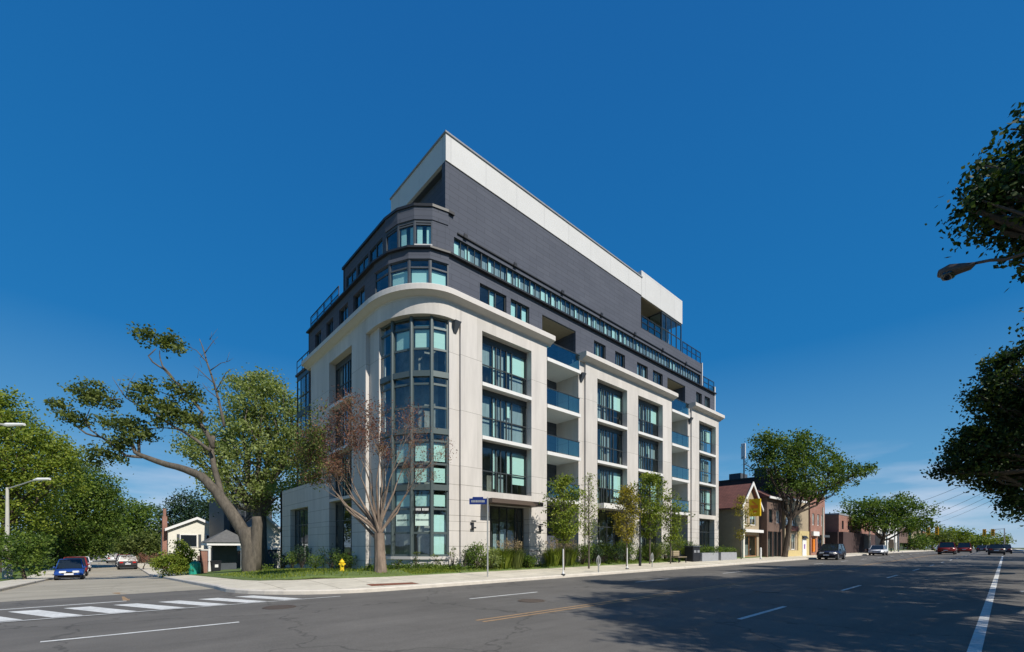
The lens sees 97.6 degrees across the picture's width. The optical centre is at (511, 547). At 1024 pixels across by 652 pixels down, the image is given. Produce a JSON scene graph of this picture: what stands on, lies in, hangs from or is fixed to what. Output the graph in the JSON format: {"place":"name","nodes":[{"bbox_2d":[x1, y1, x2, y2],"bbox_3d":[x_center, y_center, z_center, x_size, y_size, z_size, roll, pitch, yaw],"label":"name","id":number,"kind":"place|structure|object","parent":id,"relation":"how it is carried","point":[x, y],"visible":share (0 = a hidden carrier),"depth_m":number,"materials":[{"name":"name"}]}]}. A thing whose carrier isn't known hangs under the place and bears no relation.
{"place":"outdoors","nodes":[
{"label":"outdoors","id":0,"kind":"place"},
{"bbox_2d":[0,552,80,580],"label":"verge","id":1,"kind":"structure","parent":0,"point":[18,573],"depth_m":45.61,"materials":[{"name":"green plant"}]},
{"bbox_2d":[2,478,50,580],"bbox_3d":[-38.990,-1.353,36.091,3.722,8.476,0.597,0,0,-3],"label":"side street lamp","id":2,"kind":"object","parent":1,"relation":"on","point":[7,529],"visible":0.71,"depth_m":35.92,"materials":[{"name":"metal"}]},
{"bbox_2d":[0,385,100,572],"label":"leafy tree","id":3,"kind":"object","parent":1,"relation":"on","point":[29,459],"visible":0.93,"depth_m":45.53,"materials":[{"name":"green plant"}]},
{"bbox_2d":[0,551,97,586],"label":"sidewalk","id":4,"kind":"structure","parent":0,"point":[48,574],"depth_m":33.45,"materials":[{"name":"concrete"}]},
{"bbox_2d":[0,555,212,601],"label":"side road","id":5,"kind":"structure","parent":0,"point":[103,578],"depth_m":21.94,"materials":[{"name":"grey asphalt"}]},
{"bbox_2d":[52,559,86,579],"bbox_3d":[-35.488,1.755,36.011,1.960,1.639,4.554,0,0,-42],"label":"parked car","id":6,"kind":"object","parent":5,"relation":"on","point":[69,568],"visible":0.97,"depth_m":34.97,"materials":[{"name":"blue paint"}]},
{"bbox_2d":[116,556,137,569],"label":"parked car","id":7,"kind":"object","parent":5,"relation":"on","point":[122,562],"visible":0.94,"depth_m":54.59,"materials":[{"name":"grey paint"}]},
{"bbox_2d":[0,549,1023,651],"bbox_3d":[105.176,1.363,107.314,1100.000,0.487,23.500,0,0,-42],"label":"road","id":8,"kind":"structure","parent":0,"point":[937,605],"depth_m":10.27,"materials":[{"name":"grey asphalt"}]},
{"bbox_2d":[0,595,336,621],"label":"crosswalk markings","id":9,"kind":"object","parent":8,"relation":"on","point":[52,614],"visible":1,"depth_m":11.86,"materials":[{"name":"white paint"}]},
{"bbox_2d":[40,554,1022,651],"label":"lane markings","id":10,"kind":"object","parent":8,"relation":"on","point":[977,640],"visible":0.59,"depth_m":9.46,"materials":[{"name":"white paint"}]},
{"bbox_2d":[477,553,945,621],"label":"line","id":11,"kind":"object","parent":8,"relation":"on","point":[652,596],"visible":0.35,"depth_m":13.53,"materials":[{"name":"orange paint"}]},
{"bbox_2d":[816,544,845,559],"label":"oncoming car","id":12,"kind":"object","parent":8,"relation":"on","point":[835,551],"visible":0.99,"depth_m":48.77,"materials":[{"name":"black paint"}]},
{"bbox_2d":[0,0,1023,547],"label":"sky","id":13,"kind":"structure","parent":0,"point":[197,169],"materials":[{"name":"blue"}]},
{"bbox_2d":[13,548,1023,579],"bbox_3d":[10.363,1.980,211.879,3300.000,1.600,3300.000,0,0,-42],"label":"ground","id":14,"kind":"structure","parent":0,"point":[321,578],"depth_m":105.24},
{"bbox_2d":[0,525,66,579],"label":"leafy bush","id":15,"kind":"object","parent":14,"relation":"on","point":[23,549],"visible":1,"depth_m":33.59,"materials":[{"name":"green plant"}]},
{"bbox_2d":[11,460,138,566],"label":"leafy tree","id":16,"kind":"object","parent":14,"relation":"on","point":[98,522],"visible":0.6,"depth_m":57.07,"materials":[{"name":"green plant"}]},
{"bbox_2d":[86,495,169,557],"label":"leafy tree","id":17,"kind":"object","parent":14,"relation":"on","point":[141,517],"visible":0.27,"depth_m":83.53,"materials":[{"name":"green plant"}]},
{"bbox_2d":[107,528,160,562],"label":"leafy tree","id":18,"kind":"object","parent":14,"relation":"on","point":[150,545],"visible":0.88,"depth_m":70.65,"materials":[{"name":"green plant"}]},
{"bbox_2d":[43,321,262,571],"bbox_3d":[-23.298,-6.263,29.116,14.232,16.675,3.646,0,0,-1],"label":"oak tree","id":19,"kind":"object","parent":14,"relation":"on","point":[250,539],"visible":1,"depth_m":28.82,"materials":[{"name":"green plant"}]},
{"bbox_2d":[146,537,199,577],"bbox_3d":[-24.795,0.907,33.006,3.436,3.302,2.953,0,0,-28],"label":"hedge shrub","id":20,"kind":"object","parent":14,"relation":"on","point":[177,560],"visible":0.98,"depth_m":32.58,"materials":[{"name":"green plant"}]},
{"bbox_2d":[148,485,208,535],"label":"conifer tree","id":21,"kind":"object","parent":14,"relation":"on","point":[200,509],"visible":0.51,"depth_m":78.49,"materials":[{"name":"green plant"}]},
{"bbox_2d":[158,509,208,568],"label":"cream gabled house","id":22,"kind":"structure","parent":14,"relation":"on","point":[193,532],"depth_m":58.65,"materials":[{"name":"white paint"}]},
{"bbox_2d":[209,493,272,566],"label":"dark modern house","id":23,"kind":"structure","parent":14,"relation":"on","point":[221,523],"depth_m":52.83,"materials":[{"name":"black metal"}]},
{"bbox_2d":[235,516,279,567],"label":"house","id":24,"kind":"structure","parent":14,"relation":"on","point":[273,536],"depth_m":49.10,"materials":[{"name":"beige"}]},
{"bbox_2d":[138,550,935,594],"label":"kerb","id":25,"kind":"structure","parent":14,"relation":"on","point":[300,592],"depth_m":18.46,"materials":[{"name":"concrete"}]},
{"bbox_2d":[699,482,763,557],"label":"gabled shop house","id":26,"kind":"structure","parent":14,"relation":"on","point":[729,521],"depth_m":48.16,"materials":[{"name":"beige paint"}]},
{"bbox_2d":[708,467,816,496],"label":"building","id":27,"kind":"structure","parent":14,"relation":"on","point":[736,479],"depth_m":62.34,"materials":[{"name":"brown"}]},
{"bbox_2d":[757,489,781,556],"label":"dark storefront building","id":28,"kind":"structure","parent":14,"relation":"on","point":[770,525],"depth_m":51.12,"materials":[{"name":"brown brick"}]},
{"bbox_2d":[782,497,808,555],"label":"stucco shop building","id":29,"kind":"structure","parent":14,"relation":"on","point":[799,542],"depth_m":56.60,"materials":[{"name":"white paint"}]},
{"bbox_2d":[789,494,829,554],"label":"red brick building","id":30,"kind":"structure","parent":14,"relation":"on","point":[815,526],"depth_m":61.59,"materials":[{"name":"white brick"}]},
{"bbox_2d":[825,513,874,552],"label":"brick building","id":31,"kind":"structure","parent":14,"relation":"on","point":[838,528],"depth_m":74.02,"materials":[{"name":"brown"}]},
{"bbox_2d":[906,532,938,550],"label":"street tree","id":32,"kind":"object","parent":14,"relation":"on","point":[914,544],"visible":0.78,"depth_m":128.31,"materials":[{"name":"green plant"}]},
{"bbox_2d":[915,528,959,549],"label":"street tree","id":33,"kind":"object","parent":14,"relation":"on","point":[941,536],"visible":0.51,"depth_m":137.99,"materials":[{"name":"green plant"}]},
{"bbox_2d":[924,524,978,545],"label":"street tree","id":34,"kind":"object","parent":14,"relation":"on","point":[962,536],"visible":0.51,"depth_m":148.54,"materials":[{"name":"green plant"}]},
{"bbox_2d":[925,102,1023,292],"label":"maple tree","id":35,"kind":"object","parent":14,"relation":"on","point":[999,192],"visible":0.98,"depth_m":11.14,"materials":[{"name":"green plant"}]},
{"bbox_2d":[937,252,1023,280],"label":"cobra street lamp","id":36,"kind":"object","parent":14,"relation":"on","point":[949,272],"visible":1,"depth_m":10.94,"materials":[{"name":"grey metal"}]},
{"bbox_2d":[967,529,1016,545],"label":"street tree","id":37,"kind":"object","parent":14,"relation":"on","point":[989,540],"visible":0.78,"depth_m":168.30,"materials":[{"name":"green plant"}]},
{"bbox_2d":[117,550,930,589],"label":"sidewalk","id":38,"kind":"structure","parent":0,"point":[326,583],"depth_m":20.57,"materials":[{"name":"concrete"}]},
{"bbox_2d":[539,470,592,569],"bbox_3d":[2.957,-1.425,25.450,2.640,5.896,2.775,0,0,-42],"label":"young tree","id":39,"kind":"object","parent":38,"relation":"on","point":[562,483],"visible":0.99,"depth_m":25.26,"materials":[{"name":"green plant"}]},
{"bbox_2d":[574,472,606,568],"bbox_3d":[4.567,-1.533,26.881,2.089,6.095,2.167,0,0,-42],"label":"young tree","id":40,"kind":"object","parent":38,"relation":"on","point":[588,532],"visible":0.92,"depth_m":26.98,"materials":[{"name":"green plant"}]},
{"bbox_2d":[607,482,645,565],"bbox_3d":[7.747,-1.401,30.048,2.533,5.796,2.433,0,0,-19],"label":"young tree","id":41,"kind":"object","parent":38,"relation":"on","point":[627,492],"visible":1,"depth_m":29.89,"materials":[{"name":"green plant"}]},
{"bbox_2d":[629,471,670,563],"bbox_3d":[10.047,-2.081,33.083,3.683,7.126,3.329,0,0,-42],"label":"young tree","id":42,"kind":"object","parent":38,"relation":"on","point":[652,478],"visible":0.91,"depth_m":32.74,"materials":[{"name":"green plant"}]},
{"bbox_2d":[653,488,695,563],"bbox_3d":[12.007,-1.485,33.966,2.760,5.917,3.077,0,0,-42],"label":"young tree","id":43,"kind":"object","parent":38,"relation":"on","point":[673,528],"visible":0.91,"depth_m":33.87,"materials":[{"name":"green plant"}]},
{"bbox_2d":[684,546,700,561],"bbox_3d":[15.211,0.538,37.787,1.400,1.330,0.850,0,0,-42],"label":"waste bin","id":44,"kind":"object","parent":38,"relation":"on","point":[692,553],"visible":0.96,"depth_m":37.37,"materials":[{"name":"grey plastic"}]},
{"bbox_2d":[696,544,717,560],"bbox_3d":[16.903,0.487,39.283,3.492,1.535,1.521,0,0,-42],"label":"concrete planter","id":45,"kind":"object","parent":38,"relation":"on","point":[710,556],"visible":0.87,"depth_m":39.17,"materials":[{"name":"white concrete"}]},
{"bbox_2d":[713,545,737,559],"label":"concrete planter","id":46,"kind":"object","parent":38,"relation":"on","point":[727,555],"visible":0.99,"depth_m":41.53,"materials":[{"name":"white concrete"}]},
{"bbox_2d":[731,494,755,558],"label":"young tree","id":47,"kind":"object","parent":38,"relation":"on","point":[741,537],"visible":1,"depth_m":43.94,"materials":[{"name":"green plant"}]},
{"bbox_2d":[740,424,879,556],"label":"spreading street tree","id":48,"kind":"object","parent":38,"relation":"on","point":[796,454],"visible":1,"depth_m":51.24,"materials":[{"name":"green plant"}]},
{"bbox_2d":[829,491,949,544],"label":"spreading street tree","id":49,"kind":"object","parent":38,"relation":"on","point":[893,514],"visible":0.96,"depth_m":76.63,"materials":[{"name":"green plant"}]},
{"bbox_2d":[168,549,930,579],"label":"corner lawn","id":50,"kind":"structure","parent":0,"point":[238,569],"depth_m":22.98,"materials":[{"name":"green plant"}]},
{"bbox_2d":[200,530,240,571],"bbox_3d":[-24.262,0.750,38.071,3.400,4.500,3.200,0,0,-42],"label":"porch","id":51,"kind":"object","parent":50,"relation":"on","point":[225,543],"visible":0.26,"depth_m":37.72,"materials":[{"name":"grey"}]},
{"bbox_2d":[165,362,299,567],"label":"full green tree","id":52,"kind":"object","parent":50,"relation":"on","point":[257,501],"visible":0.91,"depth_m":41.07,"materials":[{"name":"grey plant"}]},
{"bbox_2d":[276,385,457,572],"bbox_3d":[-6.704,-2.721,20.263,8.130,8.897,4.862,0,0,11],"label":"half bare tree","id":53,"kind":"object","parent":50,"relation":"on","point":[312,452],"visible":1,"depth_m":20.18,"materials":[{"name":"brown plant"}]},
{"bbox_2d":[461,542,494,568],"bbox_3d":[-1.906,0.381,23.934,1.824,1.636,1.709,0,0,-42],"label":"bed shrub","id":54,"kind":"object","parent":50,"relation":"on","point":[472,559],"visible":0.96,"depth_m":23.73,"materials":[{"name":"green plant"}]},
{"bbox_2d":[186,556,775,580],"bbox_3d":[2.701,1.753,34.254,65.251,1.433,27.731,0,0,-10],"label":"lawn edge","id":55,"kind":"object","parent":50,"relation":"on","point":[312,577],"visible":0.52,"depth_m":20.08,"materials":[{"name":"green plant"}]},
{"bbox_2d":[479,545,505,567],"bbox_3d":[-1.127,0.539,24.145,1.777,1.370,1.777,0,0,-42],"label":"bed shrub","id":56,"kind":"object","parent":50,"relation":"on","point":[493,555],"visible":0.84,"depth_m":23.92,"materials":[{"name":"green plant"}]},
{"bbox_2d":[280,130,724,568],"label":"corner apartment building","id":57,"kind":"structure","parent":50,"relation":"on","point":[509,335],"depth_m":27.55,"materials":[{"name":"grey"}]},
{"bbox_2d":[297,369,310,416],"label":"window","id":58,"kind":"structure","parent":57,"relation":"in","point":[304,375],"depth_m":34.12,"materials":[{"name":"grey"}]},
{"bbox_2d":[336,451,351,497],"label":"window","id":59,"kind":"structure","parent":57,"relation":"in","point":[343,493],"depth_m":28.68,"materials":[{"name":"grey"}]},
{"bbox_2d":[336,353,351,399],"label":"window","id":60,"kind":"structure","parent":57,"relation":"in","point":[346,363],"depth_m":28.68,"materials":[{"name":"grey"}]},
{"bbox_2d":[336,499,351,568],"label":"window","id":61,"kind":"structure","parent":57,"relation":"in","point":[347,501],"depth_m":28.66,"materials":[{"name":"grey"}]},
{"bbox_2d":[381,323,409,389],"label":"window","id":62,"kind":"structure","parent":57,"relation":"in","point":[399,357],"depth_m":24.87,"materials":[{"name":"grey"}]},
{"bbox_2d":[381,386,409,441],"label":"window","id":63,"kind":"structure","parent":57,"relation":"in","point":[399,394],"depth_m":25.09,"materials":[{"name":"grey"}]},
{"bbox_2d":[383,492,409,555],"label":"window","id":64,"kind":"structure","parent":57,"relation":"in","point":[399,538],"depth_m":25.15,"materials":[{"name":"grey"}]},
{"bbox_2d":[389,259,421,286],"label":"window","id":65,"kind":"structure","parent":57,"relation":"in","point":[402,277],"depth_m":23.70,"materials":[{"name":"blue glass"}]},
{"bbox_2d":[394,317,423,382],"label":"window","id":66,"kind":"structure","parent":57,"relation":"in","point":[403,339],"depth_m":23.78,"materials":[{"name":"grey"}]},
{"bbox_2d":[394,380,423,439],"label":"window","id":67,"kind":"structure","parent":57,"relation":"in","point":[405,386],"depth_m":24.33,"materials":[{"name":"grey"}]},
{"bbox_2d":[394,436,423,491],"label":"window","id":68,"kind":"structure","parent":57,"relation":"in","point":[402,479],"depth_m":23.72,"materials":[{"name":"teal glass"}]},
{"bbox_2d":[394,492,423,555],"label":"window","id":69,"kind":"structure","parent":57,"relation":"in","point":[405,503],"depth_m":24.30,"materials":[{"name":"grey"}]},
{"bbox_2d":[398,220,426,246],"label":"window","id":70,"kind":"structure","parent":57,"relation":"in","point":[408,224],"depth_m":23.76,"materials":[{"name":"blue glass"}]},
{"bbox_2d":[409,259,435,282],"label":"window","id":71,"kind":"structure","parent":57,"relation":"in","point":[418,276],"depth_m":23.49,"materials":[{"name":"blue glass"}]},
{"bbox_2d":[414,219,431,243],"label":"window","id":72,"kind":"structure","parent":57,"relation":"in","point":[418,229],"depth_m":23.56,"materials":[{"name":"blue glass"}]},
{"bbox_2d":[413,316,437,382],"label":"window","id":73,"kind":"structure","parent":57,"relation":"in","point":[421,336],"depth_m":23.42,"materials":[{"name":"grey"}]},
{"bbox_2d":[413,377,437,437],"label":"window","id":74,"kind":"structure","parent":57,"relation":"in","point":[417,385],"depth_m":24.33,"materials":[{"name":"grey"}]},
{"bbox_2d":[413,434,437,491],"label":"window","id":75,"kind":"structure","parent":57,"relation":"in","point":[423,445],"depth_m":23.41,"materials":[{"name":"teal glass"}]},
{"bbox_2d":[413,490,437,556],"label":"window","id":76,"kind":"structure","parent":57,"relation":"in","point":[420,500],"depth_m":23.42,"materials":[{"name":"grey"}]},
{"bbox_2d":[422,259,448,286],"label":"window","id":77,"kind":"structure","parent":57,"relation":"in","point":[438,277],"depth_m":23.74,"materials":[{"name":"blue glass"}]},
{"bbox_2d":[424,317,447,383],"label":"window","id":78,"kind":"structure","parent":57,"relation":"in","point":[439,336],"depth_m":23.69,"materials":[{"name":"grey"}]},
{"bbox_2d":[424,379,447,438],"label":"window","id":79,"kind":"structure","parent":57,"relation":"in","point":[440,407],"depth_m":24.26,"materials":[{"name":"grey"}]},
{"bbox_2d":[424,435,447,491],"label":"window","id":80,"kind":"structure","parent":57,"relation":"in","point":[440,471],"depth_m":23.60,"materials":[{"name":"blue glass"}]},
{"bbox_2d":[424,491,447,555],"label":"window","id":81,"kind":"structure","parent":57,"relation":"in","point":[439,500],"depth_m":23.60,"materials":[{"name":"blue glass"}]},
{"bbox_2d":[454,238,481,267],"bbox_3d":[-2.700,-16.195,25.110,2.133,1.290,0.750,0,0,-42],"label":"window","id":82,"kind":"structure","parent":57,"relation":"in","point":[459,250],"depth_m":24.95,"materials":[{"name":"blue glass"}]},
{"bbox_2d":[477,254,506,280],"bbox_3d":[-1.268,-16.195,26.408,2.133,1.290,0.750,0,0,-42],"label":"window","id":83,"kind":"structure","parent":57,"relation":"in","point":[490,266],"depth_m":26.26,"materials":[{"name":"blue glass"}]},
{"bbox_2d":[480,284,504,311],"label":"window","id":84,"kind":"structure","parent":57,"relation":"in","point":[487,297],"depth_m":26.20,"materials":[{"name":"blue glass"}]},
{"bbox_2d":[482,441,526,495],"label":"window","id":85,"kind":"structure","parent":57,"relation":"in","point":[502,469],"depth_m":27.19,"materials":[{"name":"grey"}]},
{"bbox_2d":[482,389,526,444],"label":"window","id":86,"kind":"structure","parent":57,"relation":"in","point":[500,414],"depth_m":26.88,"materials":[{"name":"blue glass"}]},
{"bbox_2d":[482,335,526,394],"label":"window","id":87,"kind":"structure","parent":57,"relation":"in","point":[501,363],"depth_m":26.90,"materials":[{"name":"blue glass"}]},
{"bbox_2d":[490,506,521,563],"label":"entrance door","id":88,"kind":"structure","parent":57,"relation":"in","point":[500,520],"depth_m":27.34,"materials":[{"name":"grey"}]},
{"bbox_2d":[496,300,527,322],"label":"window","id":89,"kind":"structure","parent":57,"relation":"in","point":[516,310],"depth_m":27.61,"materials":[{"name":"blue glass"}]},
{"bbox_2d":[503,268,529,292],"bbox_3d":[0.165,-16.195,27.707,2.133,1.290,0.750,0,0,-42],"label":"window","id":90,"kind":"structure","parent":57,"relation":"in","point":[516,280],"depth_m":27.51,"materials":[{"name":"blue glass"}]},
{"bbox_2d":[527,280,550,304],"bbox_3d":[1.597,-16.195,29.006,2.133,1.290,0.750,0,0,-42],"label":"window","id":91,"kind":"structure","parent":57,"relation":"in","point":[535,291],"depth_m":28.84,"materials":[{"name":"blue glass"}]},
{"bbox_2d":[548,292,569,314],"bbox_3d":[3.029,-16.195,30.304,2.133,1.290,0.750,0,0,-42],"label":"window","id":92,"kind":"structure","parent":57,"relation":"in","point":[558,303],"depth_m":30.11,"materials":[{"name":"blue glass"}]},
{"bbox_2d":[598,510,620,560],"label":"window","id":93,"kind":"structure","parent":57,"relation":"in","point":[603,519],"depth_m":35.03,"materials":[{"name":"grey glass"}]},
{"bbox_2d":[597,464,622,503],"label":"window","id":94,"kind":"structure","parent":57,"relation":"in","point":[607,481],"depth_m":33.86,"materials":[{"name":"blue glass"}]},
{"bbox_2d":[597,424,622,464],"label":"window","id":95,"kind":"structure","parent":57,"relation":"in","point":[603,432],"depth_m":33.60,"materials":[{"name":"blue glass"}]},
{"bbox_2d":[597,382,622,425],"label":"window","id":96,"kind":"structure","parent":57,"relation":"in","point":[607,401],"depth_m":33.86,"materials":[{"name":"blue glass"}]},
{"bbox_2d":[618,435,657,471],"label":"window","id":97,"kind":"structure","parent":57,"relation":"in","point":[650,450],"depth_m":37.11,"materials":[{"name":"blue glass"}]},
{"bbox_2d":[618,399,657,436],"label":"window","id":98,"kind":"structure","parent":57,"relation":"in","point":[642,405],"depth_m":37.16,"materials":[{"name":"blue glass"}]},
{"bbox_2d":[647,311,681,351],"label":"window","id":99,"kind":"structure","parent":57,"relation":"in","point":[667,322],"depth_m":40.45,"materials":[{"name":"blue glass"}]},
{"bbox_2d":[699,485,711,514],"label":"window","id":100,"kind":"structure","parent":57,"relation":"in","point":[705,497],"depth_m":44.38,"materials":[{"name":"blue glass"}]},
{"bbox_2d":[699,454,711,483],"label":"window","id":101,"kind":"structure","parent":57,"relation":"in","point":[703,464],"depth_m":44.23,"materials":[{"name":"blue glass"}]},
{"bbox_2d":[699,423,711,453],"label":"window","id":102,"kind":"structure","parent":57,"relation":"in","point":[704,436],"depth_m":44.23,"materials":[{"name":"blue glass"}]},
{"bbox_2d":[492,540,515,568],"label":"ornamental grass","id":103,"kind":"object","parent":50,"relation":"on","point":[506,556],"depth_m":24.50,"materials":[{"name":"green plant"}]},
{"bbox_2d":[507,538,528,567],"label":"ornamental grass","id":104,"kind":"object","parent":50,"relation":"on","point":[519,556],"depth_m":24.94,"materials":[{"name":"green plant"}]},
{"bbox_2d":[358,555,684,569],"bbox_3d":[6.991,0.989,32.172,34.656,0.771,4.644,0,0,-35],"label":"ground cover","id":105,"kind":"object","parent":50,"relation":"on","point":[457,566],"visible":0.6,"depth_m":23.02,"materials":[{"name":"green plant"}]},
{"bbox_2d":[538,540,561,565],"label":"ornamental grass","id":106,"kind":"object","parent":50,"relation":"on","point":[552,556],"depth_m":27.32,"materials":[{"name":"green plant"}]},
{"bbox_2d":[591,541,618,562],"bbox_3d":[6.322,0.358,31.069,1.984,1.624,2.017,0,0,-42],"label":"bed shrub","id":107,"kind":"object","parent":50,"relation":"on","point":[604,547],"visible":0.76,"depth_m":30.98,"materials":[{"name":"green plant"}]},
{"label":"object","id":108,"kind":"structure","parent":0,"visible":0},
{"bbox_2d":[920,307,1023,521],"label":"maple tree","id":109,"kind":"object","parent":108,"relation":"on","point":[997,398],"visible":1,"depth_m":24.58,"materials":[{"name":"green plant"}]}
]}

